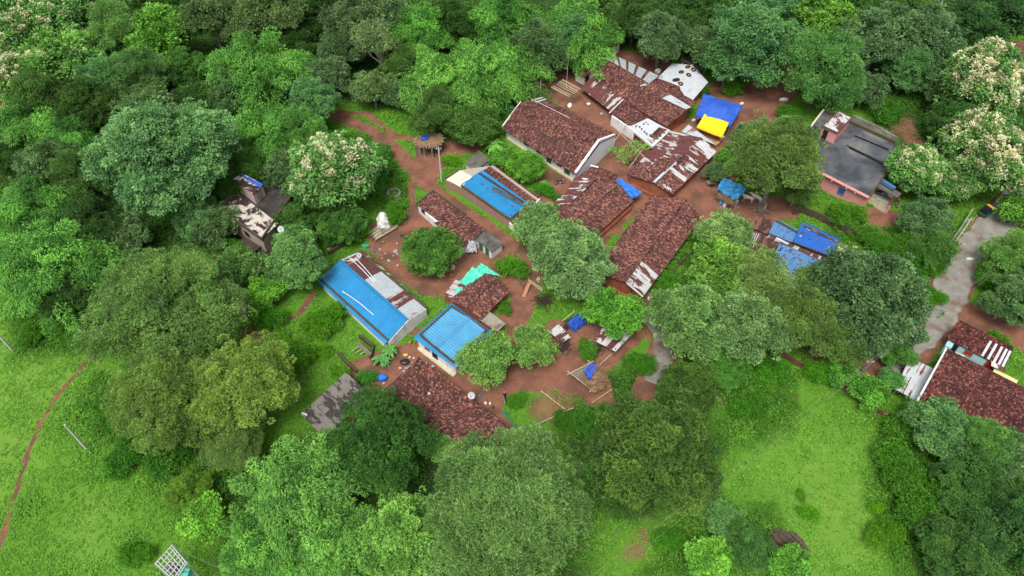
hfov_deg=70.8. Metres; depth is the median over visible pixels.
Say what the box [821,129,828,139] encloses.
door
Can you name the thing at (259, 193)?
door
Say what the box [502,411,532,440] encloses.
net fence
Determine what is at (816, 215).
compound wall
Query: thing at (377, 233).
log platform
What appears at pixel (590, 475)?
broadleaf tree
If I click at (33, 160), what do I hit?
broadleaf tree
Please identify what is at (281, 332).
bush
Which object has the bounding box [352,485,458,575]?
broadleaf tree
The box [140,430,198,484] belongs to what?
bush
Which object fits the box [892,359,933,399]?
sheet awning
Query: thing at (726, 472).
overhead wire
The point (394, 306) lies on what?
blue sheet house
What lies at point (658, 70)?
round basket
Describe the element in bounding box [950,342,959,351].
door
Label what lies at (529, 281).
stick fence
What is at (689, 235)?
bush
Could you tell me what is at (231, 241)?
bush
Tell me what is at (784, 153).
neem tree
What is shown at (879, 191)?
motorbike
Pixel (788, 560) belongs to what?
young tree
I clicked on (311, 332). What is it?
bush
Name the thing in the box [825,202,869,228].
bush
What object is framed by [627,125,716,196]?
rusty roofed house
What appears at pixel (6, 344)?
electric pole
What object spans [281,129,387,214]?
teak tree
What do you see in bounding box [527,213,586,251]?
broadleaf tree
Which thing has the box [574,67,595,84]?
tiled hut
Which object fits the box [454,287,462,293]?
aqua sheet
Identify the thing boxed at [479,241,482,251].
door
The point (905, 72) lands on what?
broadleaf tree
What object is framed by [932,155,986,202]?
teak tree
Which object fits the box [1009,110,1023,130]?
broadleaf tree
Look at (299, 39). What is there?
broadleaf tree
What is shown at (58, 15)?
teak tree
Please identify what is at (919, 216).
broadleaf tree
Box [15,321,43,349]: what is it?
bush
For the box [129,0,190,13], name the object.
broadleaf tree
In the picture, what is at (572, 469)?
tamarind tree
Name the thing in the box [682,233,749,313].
young tree
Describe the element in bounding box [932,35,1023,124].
teak tree
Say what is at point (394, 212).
bush
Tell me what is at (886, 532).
bush
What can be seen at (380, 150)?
broadleaf tree
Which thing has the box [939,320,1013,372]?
cyan house
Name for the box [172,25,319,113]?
bamboo clump
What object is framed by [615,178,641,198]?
blue tarpaulin
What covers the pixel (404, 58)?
tamarind tree
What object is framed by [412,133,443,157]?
thatched platform
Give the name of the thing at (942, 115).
broadleaf tree
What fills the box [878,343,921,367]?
broadleaf tree
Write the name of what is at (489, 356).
broadleaf tree
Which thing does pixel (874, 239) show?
bush
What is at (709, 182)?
hand cart
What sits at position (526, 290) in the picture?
lane gate
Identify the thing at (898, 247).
bush
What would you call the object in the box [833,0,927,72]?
broadleaf tree
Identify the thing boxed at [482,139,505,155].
banana plant
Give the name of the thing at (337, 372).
bush
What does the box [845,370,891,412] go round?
young tree
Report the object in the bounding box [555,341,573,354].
brushwood heap
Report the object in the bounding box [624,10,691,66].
broadleaf tree
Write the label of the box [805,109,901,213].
pink house
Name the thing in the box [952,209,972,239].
compound wall
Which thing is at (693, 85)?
white roofed house
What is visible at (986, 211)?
auto rickshaw
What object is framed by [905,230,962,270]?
broadleaf tree
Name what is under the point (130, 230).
broadleaf tree
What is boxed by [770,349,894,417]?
compound wall
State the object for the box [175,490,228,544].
young tree
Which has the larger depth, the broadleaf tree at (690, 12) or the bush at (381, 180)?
the broadleaf tree at (690, 12)
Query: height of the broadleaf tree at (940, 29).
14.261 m
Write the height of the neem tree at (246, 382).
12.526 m
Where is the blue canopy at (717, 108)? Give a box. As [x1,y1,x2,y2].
[694,80,742,137]
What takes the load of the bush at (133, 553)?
on the ground at (698, 194)
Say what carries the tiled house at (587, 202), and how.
on the ground at (698, 194)
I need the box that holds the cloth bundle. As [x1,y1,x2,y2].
[465,240,476,252]
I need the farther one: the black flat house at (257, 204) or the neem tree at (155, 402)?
the black flat house at (257, 204)
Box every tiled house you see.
[380,357,511,460]
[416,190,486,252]
[443,273,510,323]
[502,97,616,180]
[554,165,632,237]
[602,194,700,302]
[917,348,1023,432]
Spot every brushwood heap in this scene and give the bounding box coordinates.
[365,244,383,257]
[529,291,558,311]
[531,420,558,445]
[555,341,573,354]
[561,316,572,329]
[593,342,605,354]
[748,201,772,217]
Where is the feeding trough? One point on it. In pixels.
(714, 138)
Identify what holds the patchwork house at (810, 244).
on the ground at (698, 194)
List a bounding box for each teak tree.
[0,5,40,53]
[0,49,27,102]
[10,0,100,34]
[11,24,104,89]
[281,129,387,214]
[883,142,952,194]
[927,106,1023,193]
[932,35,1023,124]
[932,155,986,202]
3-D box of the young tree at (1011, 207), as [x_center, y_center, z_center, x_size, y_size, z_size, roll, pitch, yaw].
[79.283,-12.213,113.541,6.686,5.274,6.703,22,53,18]
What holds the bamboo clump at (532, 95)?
on the ground at (698, 194)
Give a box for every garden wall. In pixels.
[328,243,344,254]
[337,351,357,372]
[358,334,374,359]
[509,222,521,238]
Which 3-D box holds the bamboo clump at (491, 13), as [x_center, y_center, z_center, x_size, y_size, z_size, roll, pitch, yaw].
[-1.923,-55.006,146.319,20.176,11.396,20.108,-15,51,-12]
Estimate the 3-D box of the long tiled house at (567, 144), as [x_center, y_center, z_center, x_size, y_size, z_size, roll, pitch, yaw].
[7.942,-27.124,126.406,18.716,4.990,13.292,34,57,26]
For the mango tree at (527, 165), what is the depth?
118.61 m
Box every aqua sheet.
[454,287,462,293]
[460,267,485,285]
[477,263,500,276]
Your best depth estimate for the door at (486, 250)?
109.62 m
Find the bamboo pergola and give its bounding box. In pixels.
[551,79,580,108]
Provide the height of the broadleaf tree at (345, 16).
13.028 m
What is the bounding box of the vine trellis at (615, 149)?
[606,124,650,177]
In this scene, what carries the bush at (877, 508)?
on the ground at (698, 194)
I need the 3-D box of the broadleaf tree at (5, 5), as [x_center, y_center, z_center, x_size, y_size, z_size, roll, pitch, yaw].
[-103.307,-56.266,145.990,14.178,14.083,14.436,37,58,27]
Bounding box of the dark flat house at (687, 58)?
[681,49,702,72]
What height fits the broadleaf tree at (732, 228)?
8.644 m
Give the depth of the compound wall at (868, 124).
129.94 m
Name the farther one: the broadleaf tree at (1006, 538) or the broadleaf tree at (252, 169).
the broadleaf tree at (252, 169)
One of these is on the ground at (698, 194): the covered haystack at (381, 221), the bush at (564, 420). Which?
the bush at (564, 420)
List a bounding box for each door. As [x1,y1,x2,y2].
[256,189,262,200]
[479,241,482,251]
[485,246,488,256]
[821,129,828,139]
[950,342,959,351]
[983,360,994,370]
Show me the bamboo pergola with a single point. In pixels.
(559, 82)
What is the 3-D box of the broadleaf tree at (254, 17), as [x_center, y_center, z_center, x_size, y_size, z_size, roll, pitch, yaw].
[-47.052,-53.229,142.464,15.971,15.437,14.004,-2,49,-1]
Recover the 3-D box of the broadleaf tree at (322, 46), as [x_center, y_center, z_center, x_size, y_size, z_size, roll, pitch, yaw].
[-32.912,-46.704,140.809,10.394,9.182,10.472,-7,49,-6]
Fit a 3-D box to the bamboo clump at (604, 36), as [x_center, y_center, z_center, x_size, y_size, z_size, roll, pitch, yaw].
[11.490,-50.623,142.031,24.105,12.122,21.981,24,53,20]
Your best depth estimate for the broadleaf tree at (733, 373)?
91.77 m
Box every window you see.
[243,229,250,238]
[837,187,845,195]
[963,350,973,357]
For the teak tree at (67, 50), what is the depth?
129.07 m
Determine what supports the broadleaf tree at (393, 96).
on the ground at (698, 194)
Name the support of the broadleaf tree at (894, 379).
on the ground at (698, 194)
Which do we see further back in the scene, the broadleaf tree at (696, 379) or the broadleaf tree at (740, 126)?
the broadleaf tree at (740, 126)
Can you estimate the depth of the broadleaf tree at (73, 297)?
98.12 m
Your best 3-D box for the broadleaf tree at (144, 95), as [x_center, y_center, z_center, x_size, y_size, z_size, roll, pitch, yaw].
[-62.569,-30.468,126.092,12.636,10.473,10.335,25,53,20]
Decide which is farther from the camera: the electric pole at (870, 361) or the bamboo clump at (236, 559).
the electric pole at (870, 361)
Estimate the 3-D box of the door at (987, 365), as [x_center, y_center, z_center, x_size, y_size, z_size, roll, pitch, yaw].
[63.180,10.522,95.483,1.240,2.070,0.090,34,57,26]
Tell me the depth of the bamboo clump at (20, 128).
120.82 m
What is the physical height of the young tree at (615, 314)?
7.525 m
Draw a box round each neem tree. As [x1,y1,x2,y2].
[67,242,258,387]
[98,346,231,461]
[187,330,302,435]
[193,412,265,471]
[723,108,827,203]
[727,243,797,302]
[761,281,855,357]
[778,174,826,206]
[790,262,815,292]
[809,317,876,369]
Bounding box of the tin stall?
[549,322,570,345]
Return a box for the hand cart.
[706,180,719,186]
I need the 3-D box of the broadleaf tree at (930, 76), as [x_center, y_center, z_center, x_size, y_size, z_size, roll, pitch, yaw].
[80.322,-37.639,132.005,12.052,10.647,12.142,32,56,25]
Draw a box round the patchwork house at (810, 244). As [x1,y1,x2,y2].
[748,216,840,289]
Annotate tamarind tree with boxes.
[1,64,70,117]
[45,147,116,203]
[77,0,141,57]
[94,44,181,104]
[378,40,428,78]
[407,83,465,136]
[421,420,594,575]
[457,438,490,473]
[540,450,585,502]
[584,0,627,38]
[780,25,869,112]
[886,0,932,12]
[955,411,1017,474]
[975,227,1023,274]
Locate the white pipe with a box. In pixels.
[342,291,373,314]
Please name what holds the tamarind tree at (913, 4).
on the ground at (698, 194)
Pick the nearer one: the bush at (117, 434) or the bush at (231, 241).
the bush at (117, 434)
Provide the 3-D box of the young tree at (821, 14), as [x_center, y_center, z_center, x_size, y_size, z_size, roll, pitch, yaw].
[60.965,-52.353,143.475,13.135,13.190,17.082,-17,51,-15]
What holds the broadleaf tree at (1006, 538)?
on the ground at (698, 194)
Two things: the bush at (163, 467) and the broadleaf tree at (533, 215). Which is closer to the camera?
the bush at (163, 467)
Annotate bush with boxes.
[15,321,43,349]
[64,324,101,354]
[88,383,119,423]
[97,434,147,482]
[107,410,159,446]
[115,541,154,569]
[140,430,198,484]
[211,236,245,256]
[243,301,289,331]
[273,326,290,344]
[274,356,307,377]
[277,335,319,367]
[298,312,333,340]
[307,300,347,335]
[310,340,333,357]
[328,362,353,381]
[344,225,371,241]
[355,369,378,384]
[369,142,392,158]
[370,169,388,195]
[383,199,407,226]
[440,153,461,165]
[491,253,530,278]
[497,300,512,316]
[506,389,528,408]
[533,180,555,196]
[551,192,561,200]
[551,408,580,434]
[569,407,613,439]
[576,337,598,362]
[622,350,659,375]
[650,525,686,552]
[657,270,679,290]
[686,230,694,239]
[699,83,711,96]
[720,76,747,96]
[727,389,772,419]
[751,354,792,390]
[773,103,803,119]
[795,489,806,501]
[795,504,821,522]
[802,358,832,385]
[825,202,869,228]
[853,222,895,253]
[862,515,906,552]
[866,501,885,514]
[868,437,934,498]
[873,99,905,125]
[880,410,922,446]
[889,231,918,265]
[892,475,950,540]
[903,250,947,277]
[919,285,949,305]
[974,258,1005,291]
[985,328,1010,344]
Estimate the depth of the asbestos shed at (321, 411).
90.69 m
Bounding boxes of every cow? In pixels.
[742,194,753,202]
[749,192,762,203]
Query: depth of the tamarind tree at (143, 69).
128.21 m
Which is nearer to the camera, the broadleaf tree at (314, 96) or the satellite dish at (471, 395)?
the satellite dish at (471, 395)
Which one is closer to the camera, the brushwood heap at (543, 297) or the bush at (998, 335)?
the bush at (998, 335)
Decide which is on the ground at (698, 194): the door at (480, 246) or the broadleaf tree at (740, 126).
the broadleaf tree at (740, 126)
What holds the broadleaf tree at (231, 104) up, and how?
on the ground at (698, 194)
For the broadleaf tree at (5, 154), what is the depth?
119.18 m
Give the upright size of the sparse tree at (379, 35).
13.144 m
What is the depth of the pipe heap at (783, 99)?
136.55 m
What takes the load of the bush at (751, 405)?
on the ground at (698, 194)
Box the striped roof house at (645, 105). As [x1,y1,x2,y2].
[580,51,696,150]
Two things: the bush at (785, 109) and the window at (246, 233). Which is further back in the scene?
the bush at (785, 109)
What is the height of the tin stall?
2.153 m
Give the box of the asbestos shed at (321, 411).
[301,372,368,439]
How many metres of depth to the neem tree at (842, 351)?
91.60 m
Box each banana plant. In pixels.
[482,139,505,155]
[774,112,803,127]
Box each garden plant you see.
[370,353,392,366]
[380,344,398,358]
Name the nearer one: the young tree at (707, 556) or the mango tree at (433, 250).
the young tree at (707, 556)
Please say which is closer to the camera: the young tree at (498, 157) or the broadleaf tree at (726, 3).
the young tree at (498, 157)
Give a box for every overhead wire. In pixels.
[593,361,867,574]
[613,364,869,572]
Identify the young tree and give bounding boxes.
[123,2,199,62]
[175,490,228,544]
[246,274,287,309]
[488,145,515,169]
[578,286,648,340]
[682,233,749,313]
[683,535,733,575]
[713,144,744,172]
[765,541,812,575]
[786,0,863,41]
[825,357,861,387]
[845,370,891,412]
[992,189,1023,225]
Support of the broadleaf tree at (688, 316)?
on the ground at (698, 194)
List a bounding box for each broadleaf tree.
[0,0,17,12]
[0,137,29,174]
[7,134,82,189]
[34,278,103,324]
[46,75,120,129]
[47,193,132,246]
[70,21,93,34]
[72,51,135,102]
[77,93,242,216]
[90,0,137,9]
[92,209,153,253]
[108,83,178,114]
[122,0,150,14]
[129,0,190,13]
[157,45,208,85]
[158,464,213,515]
[170,79,222,112]
[170,190,221,241]
[173,0,246,50]
[190,198,241,250]
[202,69,257,121]
[208,149,264,200]
[209,242,264,296]
[220,0,261,35]
[226,0,308,38]
[262,143,298,196]
[263,222,330,289]
[272,199,320,232]
[275,26,321,60]
[283,73,342,123]
[289,0,341,43]
[301,52,350,92]
[308,228,318,247]
[316,25,366,70]
[317,0,394,61]
[324,382,439,494]
[340,0,410,32]
[348,68,397,108]
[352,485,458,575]
[365,142,392,174]
[378,80,413,111]
[422,0,484,48]
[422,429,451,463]
[454,328,518,391]
[501,2,544,36]
[503,15,571,72]
[511,200,561,245]
[512,322,560,369]
[526,219,618,301]
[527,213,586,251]
[549,8,599,64]
[579,448,646,519]
[585,382,718,521]
[602,0,674,46]
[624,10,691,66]
[645,277,729,364]
[653,0,724,31]
[654,359,721,417]
[670,433,723,501]
[682,20,729,74]
[692,207,756,253]
[696,496,745,537]
[697,0,814,88]
[701,0,734,28]
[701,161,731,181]
[701,347,754,392]
[712,284,804,365]
[720,515,778,573]
[725,0,810,16]
[726,115,779,155]
[778,9,808,30]
[797,259,838,300]
[814,244,944,358]
[828,0,889,10]
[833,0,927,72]
[851,67,890,109]
[876,367,907,392]
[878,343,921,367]
[881,47,936,93]
[885,316,920,350]
[893,194,956,236]
[896,394,976,461]
[903,0,970,65]
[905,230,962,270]
[914,513,1009,575]
[921,52,959,103]
[924,100,977,145]
[927,444,1022,534]
[944,0,1023,45]
[961,484,1023,572]
[974,268,1023,327]
[981,425,1023,480]
[992,244,1023,274]
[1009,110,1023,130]
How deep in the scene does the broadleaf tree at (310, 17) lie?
142.84 m
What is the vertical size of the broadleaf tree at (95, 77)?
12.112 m
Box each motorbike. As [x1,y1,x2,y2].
[554,179,564,184]
[876,190,887,196]
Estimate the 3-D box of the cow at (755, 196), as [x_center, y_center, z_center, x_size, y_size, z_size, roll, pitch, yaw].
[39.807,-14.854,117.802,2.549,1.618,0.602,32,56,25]
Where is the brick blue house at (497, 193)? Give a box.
[445,165,541,226]
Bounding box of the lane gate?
[522,276,530,296]
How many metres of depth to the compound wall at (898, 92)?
137.19 m
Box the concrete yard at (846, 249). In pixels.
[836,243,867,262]
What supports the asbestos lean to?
on the ground at (698, 194)
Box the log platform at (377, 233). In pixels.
[369,223,397,240]
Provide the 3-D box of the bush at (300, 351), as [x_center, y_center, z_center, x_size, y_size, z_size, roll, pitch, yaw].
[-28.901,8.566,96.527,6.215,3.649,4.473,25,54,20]
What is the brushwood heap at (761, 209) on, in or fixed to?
on the ground at (698, 194)
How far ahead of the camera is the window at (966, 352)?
96.33 m
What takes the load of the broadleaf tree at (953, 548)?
on the ground at (698, 194)
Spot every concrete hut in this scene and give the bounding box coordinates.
[465,150,488,168]
[476,232,502,258]
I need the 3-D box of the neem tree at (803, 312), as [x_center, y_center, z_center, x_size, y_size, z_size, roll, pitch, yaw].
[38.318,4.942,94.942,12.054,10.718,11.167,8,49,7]
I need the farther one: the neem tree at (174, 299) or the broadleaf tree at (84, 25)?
the broadleaf tree at (84, 25)
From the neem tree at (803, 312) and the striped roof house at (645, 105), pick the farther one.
the striped roof house at (645, 105)
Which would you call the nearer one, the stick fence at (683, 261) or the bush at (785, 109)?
the stick fence at (683, 261)
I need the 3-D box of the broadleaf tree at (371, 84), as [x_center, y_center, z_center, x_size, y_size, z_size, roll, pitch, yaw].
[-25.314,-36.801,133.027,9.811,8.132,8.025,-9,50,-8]
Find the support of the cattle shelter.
on the ground at (698, 194)
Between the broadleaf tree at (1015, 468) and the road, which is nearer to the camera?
the broadleaf tree at (1015, 468)
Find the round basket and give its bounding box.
[655,68,661,73]
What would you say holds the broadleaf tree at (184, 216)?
on the ground at (698, 194)
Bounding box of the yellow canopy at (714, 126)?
[697,114,728,146]
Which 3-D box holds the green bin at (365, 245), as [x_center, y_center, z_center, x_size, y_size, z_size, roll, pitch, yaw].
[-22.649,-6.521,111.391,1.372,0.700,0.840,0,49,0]
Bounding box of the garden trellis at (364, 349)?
[351,343,371,354]
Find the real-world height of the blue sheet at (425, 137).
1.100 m
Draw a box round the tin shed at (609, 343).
[594,326,629,356]
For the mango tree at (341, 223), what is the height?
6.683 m
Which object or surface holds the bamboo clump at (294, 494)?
on the ground at (698, 194)
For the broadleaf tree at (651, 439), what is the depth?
77.95 m
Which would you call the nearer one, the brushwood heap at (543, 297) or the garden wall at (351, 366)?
the garden wall at (351, 366)
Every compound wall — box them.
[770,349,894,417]
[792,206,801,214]
[800,205,891,247]
[851,115,897,141]
[892,84,921,98]
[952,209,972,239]
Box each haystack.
[376,212,391,228]
[567,360,609,394]
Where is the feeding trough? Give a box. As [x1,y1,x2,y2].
[700,129,722,147]
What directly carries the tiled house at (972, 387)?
on the ground at (698, 194)
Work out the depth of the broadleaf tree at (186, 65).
134.89 m
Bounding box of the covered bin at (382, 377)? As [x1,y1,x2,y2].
[377,374,386,381]
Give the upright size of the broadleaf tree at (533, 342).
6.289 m
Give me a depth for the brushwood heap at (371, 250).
110.76 m
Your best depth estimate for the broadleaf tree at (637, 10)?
140.65 m
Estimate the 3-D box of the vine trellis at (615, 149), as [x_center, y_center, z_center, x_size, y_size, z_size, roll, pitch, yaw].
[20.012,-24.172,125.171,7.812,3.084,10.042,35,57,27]
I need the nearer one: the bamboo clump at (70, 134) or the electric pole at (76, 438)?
the electric pole at (76, 438)
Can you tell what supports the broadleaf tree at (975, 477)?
on the ground at (698, 194)
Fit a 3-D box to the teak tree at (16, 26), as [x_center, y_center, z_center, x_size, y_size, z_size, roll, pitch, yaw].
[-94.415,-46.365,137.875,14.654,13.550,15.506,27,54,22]
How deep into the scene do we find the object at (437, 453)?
85.85 m
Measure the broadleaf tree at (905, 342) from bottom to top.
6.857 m
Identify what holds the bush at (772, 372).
on the ground at (698, 194)
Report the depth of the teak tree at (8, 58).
126.57 m
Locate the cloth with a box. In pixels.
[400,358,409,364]
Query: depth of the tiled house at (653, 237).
108.19 m
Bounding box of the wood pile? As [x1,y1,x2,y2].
[768,527,810,558]
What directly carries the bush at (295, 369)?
on the ground at (698, 194)
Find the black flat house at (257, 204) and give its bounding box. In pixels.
[220,171,302,256]
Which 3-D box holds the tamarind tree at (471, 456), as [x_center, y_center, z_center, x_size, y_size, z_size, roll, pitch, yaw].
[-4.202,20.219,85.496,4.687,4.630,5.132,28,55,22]
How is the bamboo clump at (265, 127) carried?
on the ground at (698, 194)
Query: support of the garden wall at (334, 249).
on the ground at (698, 194)
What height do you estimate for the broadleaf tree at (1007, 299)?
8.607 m
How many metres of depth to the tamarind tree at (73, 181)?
112.44 m
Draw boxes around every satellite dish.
[277,226,283,231]
[468,392,474,398]
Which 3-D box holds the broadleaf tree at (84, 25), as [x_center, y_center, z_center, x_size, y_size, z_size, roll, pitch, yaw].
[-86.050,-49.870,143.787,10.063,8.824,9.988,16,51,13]
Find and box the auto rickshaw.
[978,204,993,217]
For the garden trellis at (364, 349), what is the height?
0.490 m
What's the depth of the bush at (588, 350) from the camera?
97.06 m
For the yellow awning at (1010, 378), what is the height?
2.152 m
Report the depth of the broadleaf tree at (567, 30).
137.16 m
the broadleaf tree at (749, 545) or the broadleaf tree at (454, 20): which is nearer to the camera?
the broadleaf tree at (749, 545)
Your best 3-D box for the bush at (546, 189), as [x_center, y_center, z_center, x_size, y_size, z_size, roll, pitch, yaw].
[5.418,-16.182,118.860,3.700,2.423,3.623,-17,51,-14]
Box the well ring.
[387,188,400,198]
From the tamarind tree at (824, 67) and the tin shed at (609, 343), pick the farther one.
the tamarind tree at (824, 67)
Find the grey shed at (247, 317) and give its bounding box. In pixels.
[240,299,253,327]
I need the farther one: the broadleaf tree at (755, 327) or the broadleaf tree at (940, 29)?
the broadleaf tree at (940, 29)
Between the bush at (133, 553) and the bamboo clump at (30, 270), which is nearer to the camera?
the bush at (133, 553)
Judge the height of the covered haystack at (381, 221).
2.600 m
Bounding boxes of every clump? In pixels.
[0,98,78,171]
[0,174,78,242]
[0,215,139,336]
[38,114,108,150]
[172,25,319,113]
[210,502,314,575]
[219,98,334,168]
[226,423,374,575]
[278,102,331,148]
[288,481,395,575]
[388,43,524,133]
[389,1,465,57]
[447,37,557,106]
[463,0,538,49]
[502,80,536,104]
[529,0,626,81]
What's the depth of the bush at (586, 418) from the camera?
88.99 m
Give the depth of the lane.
98.19 m
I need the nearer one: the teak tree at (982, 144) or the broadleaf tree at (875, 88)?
the teak tree at (982, 144)
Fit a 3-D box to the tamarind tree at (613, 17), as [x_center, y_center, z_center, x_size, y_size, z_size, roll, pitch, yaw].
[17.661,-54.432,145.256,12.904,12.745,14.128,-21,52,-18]
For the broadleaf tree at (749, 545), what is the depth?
77.11 m
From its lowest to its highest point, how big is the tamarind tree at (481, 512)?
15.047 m
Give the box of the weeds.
[0,0,1023,575]
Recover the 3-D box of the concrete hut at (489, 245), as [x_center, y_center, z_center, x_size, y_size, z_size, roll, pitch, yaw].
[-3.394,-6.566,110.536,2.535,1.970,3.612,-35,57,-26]
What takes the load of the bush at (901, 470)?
on the ground at (698, 194)
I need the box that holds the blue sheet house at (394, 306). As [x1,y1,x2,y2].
[318,251,427,345]
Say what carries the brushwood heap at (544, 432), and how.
on the ground at (698, 194)
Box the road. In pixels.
[873,185,1023,371]
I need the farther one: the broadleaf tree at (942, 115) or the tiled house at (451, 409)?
the broadleaf tree at (942, 115)
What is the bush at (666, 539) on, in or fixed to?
on the ground at (698, 194)
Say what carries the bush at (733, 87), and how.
on the ground at (698, 194)
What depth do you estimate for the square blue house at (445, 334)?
96.98 m
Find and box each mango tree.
[314,203,368,244]
[398,226,463,277]
[443,97,501,146]
[504,150,547,182]
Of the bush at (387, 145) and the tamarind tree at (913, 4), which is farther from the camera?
the tamarind tree at (913, 4)
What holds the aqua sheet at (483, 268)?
on the tiled house at (481, 297)
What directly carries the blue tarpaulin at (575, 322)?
on the ground at (698, 194)
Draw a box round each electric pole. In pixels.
[0,336,12,350]
[64,424,86,448]
[438,147,441,182]
[854,360,873,385]
[955,218,973,241]
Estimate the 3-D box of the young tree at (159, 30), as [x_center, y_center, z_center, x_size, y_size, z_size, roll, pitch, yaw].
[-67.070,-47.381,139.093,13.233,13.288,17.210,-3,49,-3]
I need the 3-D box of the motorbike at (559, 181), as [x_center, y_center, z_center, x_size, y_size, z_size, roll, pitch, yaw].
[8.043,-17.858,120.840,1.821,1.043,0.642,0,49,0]
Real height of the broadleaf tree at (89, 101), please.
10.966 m
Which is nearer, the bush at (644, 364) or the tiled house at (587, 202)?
the bush at (644, 364)
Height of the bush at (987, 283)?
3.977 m
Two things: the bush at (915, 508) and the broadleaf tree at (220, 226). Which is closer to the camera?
the bush at (915, 508)
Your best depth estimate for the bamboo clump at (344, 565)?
75.67 m
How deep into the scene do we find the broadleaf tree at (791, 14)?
141.60 m
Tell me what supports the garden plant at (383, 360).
on the ground at (698, 194)
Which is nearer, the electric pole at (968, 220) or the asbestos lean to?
the asbestos lean to
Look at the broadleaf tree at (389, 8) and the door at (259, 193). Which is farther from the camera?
the broadleaf tree at (389, 8)
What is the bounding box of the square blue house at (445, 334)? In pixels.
[414,303,492,376]
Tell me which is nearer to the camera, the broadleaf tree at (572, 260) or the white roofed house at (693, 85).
the broadleaf tree at (572, 260)
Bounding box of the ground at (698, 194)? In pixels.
[0,0,1023,575]
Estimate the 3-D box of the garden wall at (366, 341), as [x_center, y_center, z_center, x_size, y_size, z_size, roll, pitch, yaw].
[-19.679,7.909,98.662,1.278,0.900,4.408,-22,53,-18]
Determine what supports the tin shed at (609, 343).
on the ground at (698, 194)
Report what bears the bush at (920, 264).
on the ground at (698, 194)
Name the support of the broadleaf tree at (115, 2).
on the ground at (698, 194)
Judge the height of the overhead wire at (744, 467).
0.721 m
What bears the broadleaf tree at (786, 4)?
on the ground at (698, 194)
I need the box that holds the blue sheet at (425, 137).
[421,134,429,140]
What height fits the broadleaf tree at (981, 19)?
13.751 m
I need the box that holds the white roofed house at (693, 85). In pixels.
[656,63,707,111]
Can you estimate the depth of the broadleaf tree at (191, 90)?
126.38 m
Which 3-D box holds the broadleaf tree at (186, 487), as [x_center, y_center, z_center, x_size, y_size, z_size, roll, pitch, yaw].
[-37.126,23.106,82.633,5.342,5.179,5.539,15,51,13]
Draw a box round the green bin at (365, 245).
[361,243,369,247]
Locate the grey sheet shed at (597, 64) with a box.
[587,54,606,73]
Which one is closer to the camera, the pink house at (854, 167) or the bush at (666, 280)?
the bush at (666, 280)
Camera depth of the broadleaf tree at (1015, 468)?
82.98 m
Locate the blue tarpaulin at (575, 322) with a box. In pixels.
[567,314,585,331]
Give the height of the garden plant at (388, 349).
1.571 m
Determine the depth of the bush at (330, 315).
99.80 m
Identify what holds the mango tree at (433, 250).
on the ground at (698, 194)
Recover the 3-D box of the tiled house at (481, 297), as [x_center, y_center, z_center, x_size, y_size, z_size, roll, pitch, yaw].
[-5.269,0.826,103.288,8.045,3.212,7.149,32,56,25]
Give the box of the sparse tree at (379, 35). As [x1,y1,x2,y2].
[349,14,398,64]
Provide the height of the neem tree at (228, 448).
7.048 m
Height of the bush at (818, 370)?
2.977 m
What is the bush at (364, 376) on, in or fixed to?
on the ground at (698, 194)
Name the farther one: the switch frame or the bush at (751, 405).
the bush at (751, 405)
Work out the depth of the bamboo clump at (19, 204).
109.59 m
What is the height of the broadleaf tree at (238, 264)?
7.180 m
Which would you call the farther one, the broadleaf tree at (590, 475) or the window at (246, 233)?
the window at (246, 233)
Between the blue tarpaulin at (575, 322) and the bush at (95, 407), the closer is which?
the bush at (95, 407)
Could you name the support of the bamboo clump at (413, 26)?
on the ground at (698, 194)
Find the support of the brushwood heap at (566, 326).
on the ground at (698, 194)
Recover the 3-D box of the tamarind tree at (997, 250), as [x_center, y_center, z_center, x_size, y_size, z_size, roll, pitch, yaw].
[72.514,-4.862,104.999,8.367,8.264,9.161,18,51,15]
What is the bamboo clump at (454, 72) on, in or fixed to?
on the ground at (698, 194)
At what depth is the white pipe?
100.95 m
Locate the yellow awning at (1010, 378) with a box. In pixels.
[993,369,1017,382]
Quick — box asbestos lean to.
[479,312,505,334]
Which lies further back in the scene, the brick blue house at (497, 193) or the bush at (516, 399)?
the brick blue house at (497, 193)
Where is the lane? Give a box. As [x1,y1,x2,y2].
[641,309,672,384]
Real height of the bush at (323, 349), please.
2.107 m
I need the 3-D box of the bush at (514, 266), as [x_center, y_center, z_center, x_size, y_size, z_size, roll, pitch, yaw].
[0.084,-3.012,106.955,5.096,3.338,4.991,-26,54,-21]
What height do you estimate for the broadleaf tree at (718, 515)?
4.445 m
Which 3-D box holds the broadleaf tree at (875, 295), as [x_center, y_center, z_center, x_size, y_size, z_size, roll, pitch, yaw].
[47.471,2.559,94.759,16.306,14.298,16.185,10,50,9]
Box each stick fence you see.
[528,278,542,291]
[673,241,699,274]
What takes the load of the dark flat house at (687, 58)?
on the ground at (698, 194)
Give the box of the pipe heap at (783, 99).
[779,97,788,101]
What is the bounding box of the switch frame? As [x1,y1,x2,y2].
[155,545,199,575]
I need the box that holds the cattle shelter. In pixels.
[713,177,746,209]

